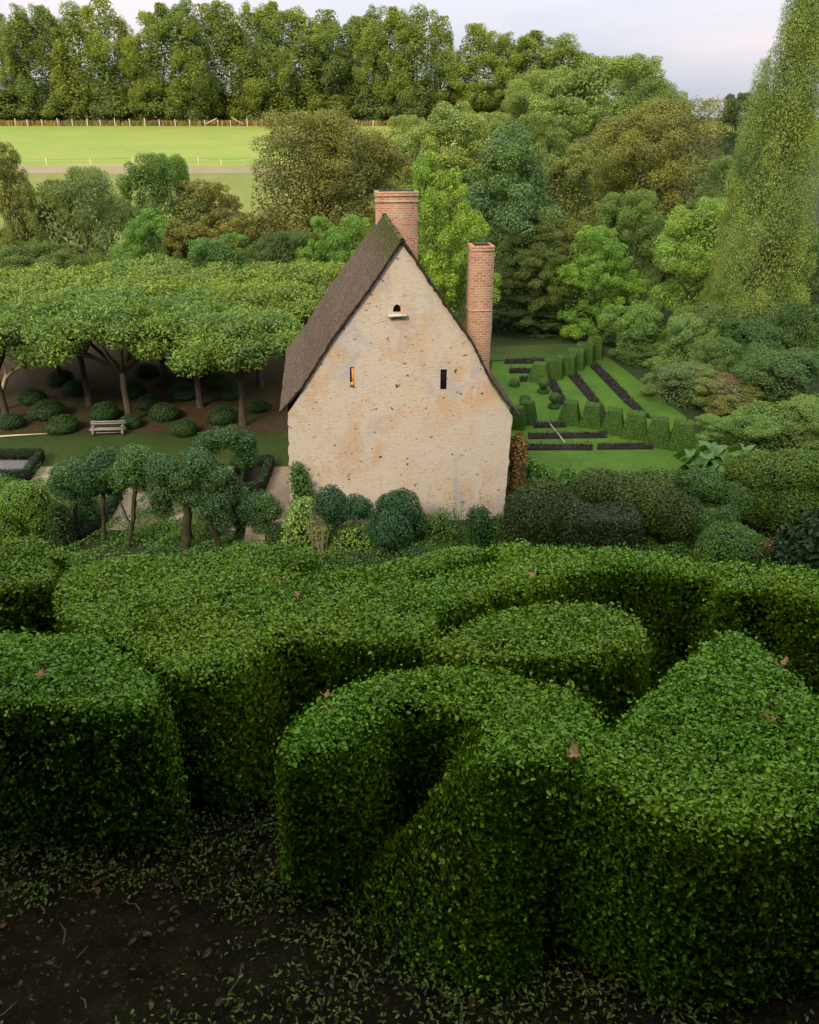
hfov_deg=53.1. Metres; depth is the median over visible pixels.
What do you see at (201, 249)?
valley tree
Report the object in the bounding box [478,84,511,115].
hilltop bush
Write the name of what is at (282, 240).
valley tree
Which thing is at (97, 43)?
hilltop tree
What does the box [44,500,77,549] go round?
garden shrub
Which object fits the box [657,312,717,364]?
bank shrub
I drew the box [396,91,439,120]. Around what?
hilltop bush
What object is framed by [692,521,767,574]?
garden shrub
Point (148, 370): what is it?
ball shrub
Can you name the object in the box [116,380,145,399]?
ball shrub
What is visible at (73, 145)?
meadow
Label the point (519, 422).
clipped yew
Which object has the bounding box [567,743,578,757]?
fallen leaf
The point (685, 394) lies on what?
bank shrub
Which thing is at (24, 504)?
shrub
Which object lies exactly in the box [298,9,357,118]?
hilltop tree
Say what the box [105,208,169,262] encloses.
valley tree
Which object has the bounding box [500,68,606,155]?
light green tree
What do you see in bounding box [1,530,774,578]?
garden soil
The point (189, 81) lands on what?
hilltop tree
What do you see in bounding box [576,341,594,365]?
clipped yew
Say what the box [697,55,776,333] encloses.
spire tree
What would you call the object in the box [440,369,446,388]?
window
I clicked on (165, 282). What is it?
orchard tree
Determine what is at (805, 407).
bank shrub
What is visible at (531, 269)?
turning tree
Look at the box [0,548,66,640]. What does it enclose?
box hedge
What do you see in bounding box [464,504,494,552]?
garden shrub
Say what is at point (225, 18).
hilltop tree
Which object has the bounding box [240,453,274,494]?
edged bed
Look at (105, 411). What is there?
ball shrub
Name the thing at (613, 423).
clipped yew
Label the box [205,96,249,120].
hilltop bush
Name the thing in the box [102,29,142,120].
hilltop tree
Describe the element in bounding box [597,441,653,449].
flower bed
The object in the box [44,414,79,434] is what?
ball shrub
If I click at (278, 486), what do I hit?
gravel path
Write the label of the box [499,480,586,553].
clipped shrub
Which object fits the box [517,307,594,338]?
tree
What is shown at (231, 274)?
orchard tree
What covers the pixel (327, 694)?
fallen leaf
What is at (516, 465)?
brown bush
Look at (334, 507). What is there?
topiary tree
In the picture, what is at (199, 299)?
orchard tree
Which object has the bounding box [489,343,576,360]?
lawn strip
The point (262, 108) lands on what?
hilltop bush
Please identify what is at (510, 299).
tree
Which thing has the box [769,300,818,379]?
bank shrub
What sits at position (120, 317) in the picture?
orchard tree
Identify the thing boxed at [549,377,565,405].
flower bed
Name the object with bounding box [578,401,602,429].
clipped yew
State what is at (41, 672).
fallen leaf
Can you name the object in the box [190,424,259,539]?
topiary tree
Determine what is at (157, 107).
hilltop bush
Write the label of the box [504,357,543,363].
flower bed
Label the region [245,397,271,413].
ball shrub
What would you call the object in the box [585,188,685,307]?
tree
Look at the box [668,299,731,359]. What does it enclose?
bank shrub
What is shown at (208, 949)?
leaf litter
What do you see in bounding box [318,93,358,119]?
hilltop bush
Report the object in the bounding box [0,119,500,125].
fence
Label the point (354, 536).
perennial plant
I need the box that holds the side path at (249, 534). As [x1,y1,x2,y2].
[242,523,265,548]
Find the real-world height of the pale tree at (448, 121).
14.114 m
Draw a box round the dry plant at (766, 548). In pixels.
[751,539,775,571]
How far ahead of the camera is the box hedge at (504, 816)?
2.15 m
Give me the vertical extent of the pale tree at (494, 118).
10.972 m
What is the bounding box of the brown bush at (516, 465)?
[505,431,529,500]
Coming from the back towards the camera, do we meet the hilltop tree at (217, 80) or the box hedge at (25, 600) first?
the hilltop tree at (217, 80)
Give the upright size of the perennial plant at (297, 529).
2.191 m
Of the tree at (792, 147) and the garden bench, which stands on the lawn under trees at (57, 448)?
the garden bench
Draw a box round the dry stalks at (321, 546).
[304,508,333,559]
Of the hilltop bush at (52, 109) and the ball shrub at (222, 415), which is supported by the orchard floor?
the ball shrub at (222, 415)
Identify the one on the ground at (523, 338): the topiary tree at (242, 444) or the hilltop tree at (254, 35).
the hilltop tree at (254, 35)
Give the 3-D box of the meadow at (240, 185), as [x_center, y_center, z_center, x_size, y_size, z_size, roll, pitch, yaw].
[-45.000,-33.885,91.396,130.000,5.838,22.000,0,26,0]
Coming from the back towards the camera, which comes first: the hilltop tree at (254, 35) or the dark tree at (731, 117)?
the hilltop tree at (254, 35)
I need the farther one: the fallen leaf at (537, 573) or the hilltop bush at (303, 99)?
the hilltop bush at (303, 99)
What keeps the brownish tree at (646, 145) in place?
on the ground at (523, 338)
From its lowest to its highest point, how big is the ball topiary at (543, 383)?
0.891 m
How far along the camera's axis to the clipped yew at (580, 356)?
46.01 m
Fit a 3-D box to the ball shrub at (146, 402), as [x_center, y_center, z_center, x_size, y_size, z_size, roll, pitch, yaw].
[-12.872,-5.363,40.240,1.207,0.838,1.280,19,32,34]
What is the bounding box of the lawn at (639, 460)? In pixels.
[489,356,707,483]
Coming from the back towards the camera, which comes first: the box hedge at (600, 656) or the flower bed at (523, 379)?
the flower bed at (523, 379)
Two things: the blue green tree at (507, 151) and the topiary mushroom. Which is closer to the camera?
the topiary mushroom
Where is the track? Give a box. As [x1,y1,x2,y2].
[10,166,446,173]
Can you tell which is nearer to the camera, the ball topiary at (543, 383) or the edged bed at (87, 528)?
the edged bed at (87, 528)
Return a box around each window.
[350,367,353,386]
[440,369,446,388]
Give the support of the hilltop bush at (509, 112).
on the ground at (523, 338)
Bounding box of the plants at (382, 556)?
[340,540,440,568]
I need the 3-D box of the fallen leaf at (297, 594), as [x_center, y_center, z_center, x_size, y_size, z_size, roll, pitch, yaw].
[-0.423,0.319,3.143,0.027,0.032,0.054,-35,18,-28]
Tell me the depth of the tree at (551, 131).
78.33 m
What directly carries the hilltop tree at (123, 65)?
on the ground at (523, 338)
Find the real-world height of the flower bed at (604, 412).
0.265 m
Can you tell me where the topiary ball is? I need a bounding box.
[364,487,427,550]
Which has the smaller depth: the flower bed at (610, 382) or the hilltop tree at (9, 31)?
the flower bed at (610, 382)
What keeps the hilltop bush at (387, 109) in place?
on the ground at (523, 338)
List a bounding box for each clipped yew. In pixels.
[509,405,526,430]
[519,399,536,425]
[527,361,550,382]
[544,356,563,379]
[557,399,580,426]
[558,352,576,375]
[567,347,585,370]
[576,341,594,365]
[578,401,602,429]
[587,337,603,359]
[600,407,623,435]
[620,409,647,440]
[644,415,669,448]
[666,418,694,450]
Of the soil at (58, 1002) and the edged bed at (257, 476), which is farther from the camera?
the edged bed at (257, 476)
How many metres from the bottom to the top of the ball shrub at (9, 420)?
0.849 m
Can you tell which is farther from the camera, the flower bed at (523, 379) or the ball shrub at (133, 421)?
the flower bed at (523, 379)
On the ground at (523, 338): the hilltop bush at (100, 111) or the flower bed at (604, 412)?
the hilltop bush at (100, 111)
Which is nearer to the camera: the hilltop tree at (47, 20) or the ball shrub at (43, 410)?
the ball shrub at (43, 410)
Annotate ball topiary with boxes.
[508,378,519,386]
[519,394,530,400]
[537,378,549,393]
[548,392,560,408]
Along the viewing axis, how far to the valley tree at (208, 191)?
59.02 m
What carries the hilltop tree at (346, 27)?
on the ground at (523, 338)
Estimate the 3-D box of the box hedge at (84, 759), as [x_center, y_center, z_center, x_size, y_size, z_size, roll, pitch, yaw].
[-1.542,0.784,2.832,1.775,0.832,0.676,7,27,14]
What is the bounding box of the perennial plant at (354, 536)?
[328,520,376,556]
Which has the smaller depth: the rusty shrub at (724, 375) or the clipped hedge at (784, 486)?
the clipped hedge at (784, 486)
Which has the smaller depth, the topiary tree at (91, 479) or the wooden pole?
the topiary tree at (91, 479)
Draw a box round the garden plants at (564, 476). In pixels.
[522,457,577,490]
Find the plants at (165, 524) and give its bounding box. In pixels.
[136,515,217,538]
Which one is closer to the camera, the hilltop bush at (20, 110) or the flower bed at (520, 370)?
the flower bed at (520, 370)
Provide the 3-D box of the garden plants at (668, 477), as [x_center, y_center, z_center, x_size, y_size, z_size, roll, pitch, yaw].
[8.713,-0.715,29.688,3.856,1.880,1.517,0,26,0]
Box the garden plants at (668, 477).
[606,466,678,489]
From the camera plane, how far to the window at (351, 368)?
26.66 m
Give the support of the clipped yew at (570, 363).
on the lawn at (639, 460)
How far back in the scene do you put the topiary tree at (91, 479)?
26.43 m
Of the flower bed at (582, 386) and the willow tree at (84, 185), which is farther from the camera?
the willow tree at (84, 185)
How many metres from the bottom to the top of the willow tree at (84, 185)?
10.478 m
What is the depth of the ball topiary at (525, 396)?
40.88 m
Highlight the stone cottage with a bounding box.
[279,190,519,525]
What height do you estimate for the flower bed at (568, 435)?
0.272 m
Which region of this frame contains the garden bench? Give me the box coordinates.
[89,420,125,435]
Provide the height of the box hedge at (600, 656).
0.783 m
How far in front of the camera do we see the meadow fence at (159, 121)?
167.86 m
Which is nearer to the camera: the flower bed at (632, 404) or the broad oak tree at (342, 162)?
the flower bed at (632, 404)
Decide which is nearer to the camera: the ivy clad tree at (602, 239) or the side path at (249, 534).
the side path at (249, 534)
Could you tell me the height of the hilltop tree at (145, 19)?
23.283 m
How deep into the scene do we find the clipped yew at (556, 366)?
44.47 m
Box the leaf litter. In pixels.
[0,707,815,1023]
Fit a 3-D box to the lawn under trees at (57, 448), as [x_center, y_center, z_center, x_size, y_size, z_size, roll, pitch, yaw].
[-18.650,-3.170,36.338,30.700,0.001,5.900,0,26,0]
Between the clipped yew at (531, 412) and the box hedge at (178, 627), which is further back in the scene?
the clipped yew at (531, 412)
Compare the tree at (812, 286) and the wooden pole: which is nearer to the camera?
the wooden pole
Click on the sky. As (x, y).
(709, 48)
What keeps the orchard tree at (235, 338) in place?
on the orchard floor
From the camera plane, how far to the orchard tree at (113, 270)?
43.94 m
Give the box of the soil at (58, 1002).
[0,696,818,1023]
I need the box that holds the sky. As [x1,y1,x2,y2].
[0,0,818,117]
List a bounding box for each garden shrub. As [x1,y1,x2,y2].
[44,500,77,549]
[66,499,100,530]
[287,460,315,524]
[415,507,460,546]
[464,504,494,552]
[486,510,507,551]
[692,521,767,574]
[757,508,818,576]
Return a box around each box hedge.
[0,531,78,584]
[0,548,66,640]
[0,623,198,857]
[47,550,448,821]
[183,538,326,681]
[266,627,818,1023]
[324,539,488,647]
[396,536,818,700]
[414,594,658,734]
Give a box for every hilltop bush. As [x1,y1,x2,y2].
[0,89,34,121]
[12,87,55,121]
[38,92,89,122]
[89,88,134,121]
[108,83,168,120]
[155,88,203,120]
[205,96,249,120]
[240,85,290,120]
[276,92,321,115]
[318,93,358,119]
[347,90,403,122]
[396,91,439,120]
[442,85,479,112]
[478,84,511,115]
[501,103,524,119]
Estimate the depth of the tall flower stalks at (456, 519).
27.28 m
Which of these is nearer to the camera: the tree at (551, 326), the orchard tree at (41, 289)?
the orchard tree at (41, 289)
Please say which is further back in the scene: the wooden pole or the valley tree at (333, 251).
the valley tree at (333, 251)
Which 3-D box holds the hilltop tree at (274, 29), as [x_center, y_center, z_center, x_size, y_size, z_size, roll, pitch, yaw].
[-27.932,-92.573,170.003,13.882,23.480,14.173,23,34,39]
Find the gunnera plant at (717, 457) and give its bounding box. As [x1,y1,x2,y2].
[673,440,768,476]
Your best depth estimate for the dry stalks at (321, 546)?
26.20 m
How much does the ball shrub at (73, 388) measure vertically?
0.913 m
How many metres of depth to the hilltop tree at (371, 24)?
170.50 m
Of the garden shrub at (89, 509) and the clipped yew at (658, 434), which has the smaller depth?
the garden shrub at (89, 509)
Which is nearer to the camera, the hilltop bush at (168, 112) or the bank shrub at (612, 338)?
the bank shrub at (612, 338)
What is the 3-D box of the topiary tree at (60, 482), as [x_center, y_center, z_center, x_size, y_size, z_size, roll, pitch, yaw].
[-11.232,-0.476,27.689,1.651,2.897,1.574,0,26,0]
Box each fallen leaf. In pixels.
[35,666,47,675]
[295,591,302,599]
[318,690,329,697]
[527,571,539,576]
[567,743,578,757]
[763,710,779,721]
[777,656,788,664]
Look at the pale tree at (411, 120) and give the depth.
82.41 m
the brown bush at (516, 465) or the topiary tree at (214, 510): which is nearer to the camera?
the topiary tree at (214, 510)
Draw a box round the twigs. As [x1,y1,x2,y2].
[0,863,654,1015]
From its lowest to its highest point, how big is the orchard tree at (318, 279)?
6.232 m
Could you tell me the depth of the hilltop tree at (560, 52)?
171.32 m
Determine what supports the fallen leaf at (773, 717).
on the box hedge at (504, 816)
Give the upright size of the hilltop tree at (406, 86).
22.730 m
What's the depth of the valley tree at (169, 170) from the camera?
60.80 m
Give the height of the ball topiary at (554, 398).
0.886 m
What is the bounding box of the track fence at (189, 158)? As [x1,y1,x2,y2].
[32,157,281,165]
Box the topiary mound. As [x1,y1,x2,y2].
[692,479,756,548]
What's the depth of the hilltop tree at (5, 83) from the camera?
173.64 m
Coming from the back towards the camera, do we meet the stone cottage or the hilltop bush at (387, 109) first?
the hilltop bush at (387, 109)
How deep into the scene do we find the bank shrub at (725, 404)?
38.39 m
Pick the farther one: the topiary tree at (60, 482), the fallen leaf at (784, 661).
the topiary tree at (60, 482)
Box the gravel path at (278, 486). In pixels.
[2,466,290,529]
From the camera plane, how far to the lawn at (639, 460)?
39.21 m
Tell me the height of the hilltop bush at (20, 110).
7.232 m
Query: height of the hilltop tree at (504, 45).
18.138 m
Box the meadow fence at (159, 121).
[14,117,406,125]
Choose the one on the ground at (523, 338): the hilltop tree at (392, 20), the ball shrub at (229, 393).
the hilltop tree at (392, 20)
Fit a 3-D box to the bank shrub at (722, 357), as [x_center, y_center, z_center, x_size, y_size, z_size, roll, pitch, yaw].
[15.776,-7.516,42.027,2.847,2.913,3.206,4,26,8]
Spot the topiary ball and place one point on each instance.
(398, 519)
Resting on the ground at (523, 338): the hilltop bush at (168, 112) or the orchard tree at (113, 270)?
the hilltop bush at (168, 112)
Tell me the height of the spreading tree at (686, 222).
8.710 m
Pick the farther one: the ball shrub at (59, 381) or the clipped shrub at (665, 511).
the ball shrub at (59, 381)
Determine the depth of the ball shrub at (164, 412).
38.38 m
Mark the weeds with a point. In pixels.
(331, 940)
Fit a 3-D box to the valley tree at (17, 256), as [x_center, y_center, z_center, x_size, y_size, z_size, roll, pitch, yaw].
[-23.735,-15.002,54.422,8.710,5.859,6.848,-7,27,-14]
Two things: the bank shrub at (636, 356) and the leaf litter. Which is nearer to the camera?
the leaf litter
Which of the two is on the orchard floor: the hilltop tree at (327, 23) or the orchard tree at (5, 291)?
the orchard tree at (5, 291)
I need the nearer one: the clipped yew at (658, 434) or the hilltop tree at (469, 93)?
the clipped yew at (658, 434)
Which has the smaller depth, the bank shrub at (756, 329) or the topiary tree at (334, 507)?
the topiary tree at (334, 507)
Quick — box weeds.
[0,775,816,1023]
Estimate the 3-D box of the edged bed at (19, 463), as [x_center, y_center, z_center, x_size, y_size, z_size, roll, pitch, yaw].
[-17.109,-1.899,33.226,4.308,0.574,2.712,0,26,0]
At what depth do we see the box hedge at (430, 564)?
3.52 m
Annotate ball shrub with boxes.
[0,412,26,430]
[18,388,47,405]
[27,399,65,421]
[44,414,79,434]
[46,369,74,387]
[61,379,84,396]
[88,401,118,420]
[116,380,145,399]
[119,414,142,429]
[134,363,160,377]
[135,394,159,410]
[149,402,180,421]
[168,382,195,401]
[169,419,197,436]
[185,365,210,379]
[203,404,238,425]
[206,373,230,389]
[219,385,238,400]
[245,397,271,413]
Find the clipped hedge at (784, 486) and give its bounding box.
[722,447,818,534]
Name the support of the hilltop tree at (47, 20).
on the ground at (523, 338)
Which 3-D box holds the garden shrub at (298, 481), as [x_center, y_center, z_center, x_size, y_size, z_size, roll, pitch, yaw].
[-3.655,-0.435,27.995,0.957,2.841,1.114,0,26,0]
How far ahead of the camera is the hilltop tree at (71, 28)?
171.17 m
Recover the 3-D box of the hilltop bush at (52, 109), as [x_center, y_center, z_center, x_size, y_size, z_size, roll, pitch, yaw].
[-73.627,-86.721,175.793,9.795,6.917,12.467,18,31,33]
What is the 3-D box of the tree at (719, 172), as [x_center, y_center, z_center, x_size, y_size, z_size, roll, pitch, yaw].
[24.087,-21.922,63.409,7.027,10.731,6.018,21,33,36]
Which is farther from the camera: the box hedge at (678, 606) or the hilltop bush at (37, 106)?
the hilltop bush at (37, 106)
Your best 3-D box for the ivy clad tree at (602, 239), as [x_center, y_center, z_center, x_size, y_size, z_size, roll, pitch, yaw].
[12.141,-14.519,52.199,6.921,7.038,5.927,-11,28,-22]
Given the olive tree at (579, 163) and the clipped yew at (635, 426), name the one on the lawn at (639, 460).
the clipped yew at (635, 426)
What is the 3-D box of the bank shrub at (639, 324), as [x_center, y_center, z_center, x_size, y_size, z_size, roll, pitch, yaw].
[13.081,-10.321,47.434,4.587,3.954,4.106,12,28,22]
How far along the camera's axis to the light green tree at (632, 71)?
86.46 m
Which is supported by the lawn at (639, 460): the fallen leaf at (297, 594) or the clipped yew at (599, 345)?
the clipped yew at (599, 345)
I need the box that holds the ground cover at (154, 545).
[0,460,780,585]
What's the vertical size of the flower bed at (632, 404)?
0.258 m
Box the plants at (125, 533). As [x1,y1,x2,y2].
[104,526,144,541]
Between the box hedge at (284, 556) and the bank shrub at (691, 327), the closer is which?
the box hedge at (284, 556)
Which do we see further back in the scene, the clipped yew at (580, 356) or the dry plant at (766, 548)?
the clipped yew at (580, 356)
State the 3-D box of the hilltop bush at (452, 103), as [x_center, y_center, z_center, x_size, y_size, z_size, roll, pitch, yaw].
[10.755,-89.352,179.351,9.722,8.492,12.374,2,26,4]
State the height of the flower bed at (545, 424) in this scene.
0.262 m
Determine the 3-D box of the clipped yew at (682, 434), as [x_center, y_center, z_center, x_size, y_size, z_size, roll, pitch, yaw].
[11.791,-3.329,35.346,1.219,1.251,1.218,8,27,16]
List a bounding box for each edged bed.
[0,447,45,480]
[66,491,123,540]
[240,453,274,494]
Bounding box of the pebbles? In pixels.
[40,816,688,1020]
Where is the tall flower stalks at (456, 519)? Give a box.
[447,493,473,544]
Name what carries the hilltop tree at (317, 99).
on the ground at (523, 338)
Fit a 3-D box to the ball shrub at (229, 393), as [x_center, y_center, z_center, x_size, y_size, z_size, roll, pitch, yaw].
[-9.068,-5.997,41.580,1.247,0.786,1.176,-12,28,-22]
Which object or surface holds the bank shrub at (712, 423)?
on the ground at (523, 338)
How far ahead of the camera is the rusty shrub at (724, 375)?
39.06 m
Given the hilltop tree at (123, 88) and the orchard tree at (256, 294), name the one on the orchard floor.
the orchard tree at (256, 294)
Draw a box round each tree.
[0,2,52,122]
[0,13,27,119]
[0,237,104,271]
[0,262,66,367]
[0,279,152,405]
[0,280,35,311]
[0,294,55,414]
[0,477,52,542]
[3,274,107,375]
[4,166,141,269]
[18,4,83,121]
[20,284,190,416]
[44,252,197,360]
[45,457,100,534]
[48,0,114,120]
[69,446,128,541]
[76,264,230,376]
[78,0,144,121]
[96,152,214,267]
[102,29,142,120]
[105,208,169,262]
[105,443,169,547]
[116,32,167,121]
[122,284,270,407]
[126,2,188,121]
[141,446,243,556]
[147,0,218,121]
[156,178,257,268]
[165,304,304,426]
[171,232,255,273]
[179,261,249,365]
[187,3,230,119]
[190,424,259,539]
[195,277,321,387]
[197,0,266,123]
[221,107,417,263]
[224,0,284,120]
[227,485,286,545]
[236,258,346,325]
[243,0,316,120]
[244,230,320,268]
[272,6,333,121]
[294,214,371,266]
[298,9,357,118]
[312,484,375,555]
[327,15,379,120]
[345,3,389,119]
[365,6,427,122]
[376,114,447,189]
[386,2,452,119]
[397,100,495,251]
[409,150,502,328]
[418,15,462,115]
[438,22,515,115]
[457,118,567,326]
[461,111,533,219]
[483,31,529,103]
[490,30,565,117]
[491,112,591,213]
[492,289,555,333]
[494,212,579,330]
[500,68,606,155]
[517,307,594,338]
[525,52,689,199]
[527,142,605,292]
[532,31,587,115]
[545,225,649,338]
[558,53,607,122]
[572,94,735,276]
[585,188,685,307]
[587,76,692,205]
[646,196,775,325]
[681,153,768,291]
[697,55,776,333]
[711,0,818,342]
[714,92,753,165]
[740,224,818,334]
[745,93,818,221]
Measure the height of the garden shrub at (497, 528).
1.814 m
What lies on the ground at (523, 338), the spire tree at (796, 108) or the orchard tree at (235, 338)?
the spire tree at (796, 108)
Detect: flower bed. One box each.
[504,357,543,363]
[509,366,531,372]
[520,374,528,381]
[526,441,593,449]
[528,430,607,438]
[534,419,565,427]
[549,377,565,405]
[568,372,599,401]
[590,361,630,399]
[595,401,605,420]
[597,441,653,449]
[623,397,650,417]
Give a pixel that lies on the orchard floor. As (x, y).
(104, 381)
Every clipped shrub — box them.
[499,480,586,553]
[555,502,646,556]
[571,467,704,548]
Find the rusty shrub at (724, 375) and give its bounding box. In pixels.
[700,372,746,408]
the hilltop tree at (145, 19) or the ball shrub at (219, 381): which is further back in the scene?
the hilltop tree at (145, 19)
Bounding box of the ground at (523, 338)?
[3,118,818,529]
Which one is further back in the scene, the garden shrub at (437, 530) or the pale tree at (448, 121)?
the pale tree at (448, 121)
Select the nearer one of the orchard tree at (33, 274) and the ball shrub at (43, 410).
the ball shrub at (43, 410)
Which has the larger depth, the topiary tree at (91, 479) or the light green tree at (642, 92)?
the light green tree at (642, 92)
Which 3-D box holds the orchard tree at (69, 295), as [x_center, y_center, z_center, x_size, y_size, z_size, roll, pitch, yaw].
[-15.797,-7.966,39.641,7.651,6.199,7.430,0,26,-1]
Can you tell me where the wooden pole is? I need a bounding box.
[0,433,47,436]
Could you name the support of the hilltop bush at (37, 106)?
on the ground at (523, 338)
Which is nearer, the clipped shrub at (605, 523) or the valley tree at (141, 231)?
the clipped shrub at (605, 523)
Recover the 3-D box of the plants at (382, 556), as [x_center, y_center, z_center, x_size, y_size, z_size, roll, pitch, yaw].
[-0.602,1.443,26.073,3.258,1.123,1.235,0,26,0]
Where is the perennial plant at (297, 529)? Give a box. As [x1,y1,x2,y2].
[275,495,328,550]
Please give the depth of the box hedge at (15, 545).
3.68 m
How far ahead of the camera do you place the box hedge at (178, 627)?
2.90 m
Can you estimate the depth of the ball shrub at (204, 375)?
44.55 m
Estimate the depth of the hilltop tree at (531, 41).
171.67 m
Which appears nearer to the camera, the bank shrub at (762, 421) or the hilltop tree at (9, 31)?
the bank shrub at (762, 421)
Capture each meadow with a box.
[0,126,719,165]
[0,174,591,249]
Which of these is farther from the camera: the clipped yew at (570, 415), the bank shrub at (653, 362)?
the bank shrub at (653, 362)
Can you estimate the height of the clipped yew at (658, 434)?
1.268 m
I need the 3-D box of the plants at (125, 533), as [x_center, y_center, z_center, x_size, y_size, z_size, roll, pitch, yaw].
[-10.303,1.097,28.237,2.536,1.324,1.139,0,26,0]
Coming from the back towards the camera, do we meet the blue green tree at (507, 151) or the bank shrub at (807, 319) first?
the blue green tree at (507, 151)
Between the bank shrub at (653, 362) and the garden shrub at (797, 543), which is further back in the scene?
the bank shrub at (653, 362)
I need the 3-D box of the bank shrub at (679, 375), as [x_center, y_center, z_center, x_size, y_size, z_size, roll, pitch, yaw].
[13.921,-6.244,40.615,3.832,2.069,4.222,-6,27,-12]
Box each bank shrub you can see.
[596,300,677,366]
[601,328,621,346]
[609,339,659,366]
[637,359,719,408]
[640,355,684,384]
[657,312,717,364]
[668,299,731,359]
[676,388,696,398]
[692,336,744,374]
[693,376,770,417]
[694,413,750,443]
[713,312,796,361]
[719,400,801,450]
[729,343,818,406]
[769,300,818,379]
[775,393,818,450]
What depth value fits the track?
101.02 m
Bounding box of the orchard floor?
[0,338,287,432]
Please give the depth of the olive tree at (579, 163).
60.83 m
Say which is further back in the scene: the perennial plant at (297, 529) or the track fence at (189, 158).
the track fence at (189, 158)
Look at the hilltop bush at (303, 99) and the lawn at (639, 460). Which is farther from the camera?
the hilltop bush at (303, 99)
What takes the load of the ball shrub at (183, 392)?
on the orchard floor
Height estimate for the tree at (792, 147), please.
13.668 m
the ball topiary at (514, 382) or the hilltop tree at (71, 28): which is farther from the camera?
the hilltop tree at (71, 28)
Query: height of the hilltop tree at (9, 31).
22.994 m
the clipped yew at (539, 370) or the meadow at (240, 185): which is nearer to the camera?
the clipped yew at (539, 370)
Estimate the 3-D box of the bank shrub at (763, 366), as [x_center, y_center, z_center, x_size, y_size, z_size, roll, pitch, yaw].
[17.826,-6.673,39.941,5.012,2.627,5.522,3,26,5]
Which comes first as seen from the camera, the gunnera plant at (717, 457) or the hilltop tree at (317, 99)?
the gunnera plant at (717, 457)
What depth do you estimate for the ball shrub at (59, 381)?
43.27 m
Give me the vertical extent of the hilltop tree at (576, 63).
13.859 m
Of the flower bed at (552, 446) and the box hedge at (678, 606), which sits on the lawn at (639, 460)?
the flower bed at (552, 446)
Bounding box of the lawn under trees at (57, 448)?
[0,433,288,465]
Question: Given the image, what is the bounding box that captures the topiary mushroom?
[675,467,731,510]
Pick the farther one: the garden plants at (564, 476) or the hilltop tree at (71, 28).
the hilltop tree at (71, 28)
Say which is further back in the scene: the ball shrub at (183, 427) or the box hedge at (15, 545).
the ball shrub at (183, 427)
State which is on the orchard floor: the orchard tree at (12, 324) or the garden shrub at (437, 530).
the orchard tree at (12, 324)
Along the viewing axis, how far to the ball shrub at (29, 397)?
40.48 m
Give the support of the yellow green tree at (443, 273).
on the ground at (523, 338)
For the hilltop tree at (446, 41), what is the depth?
169.04 m

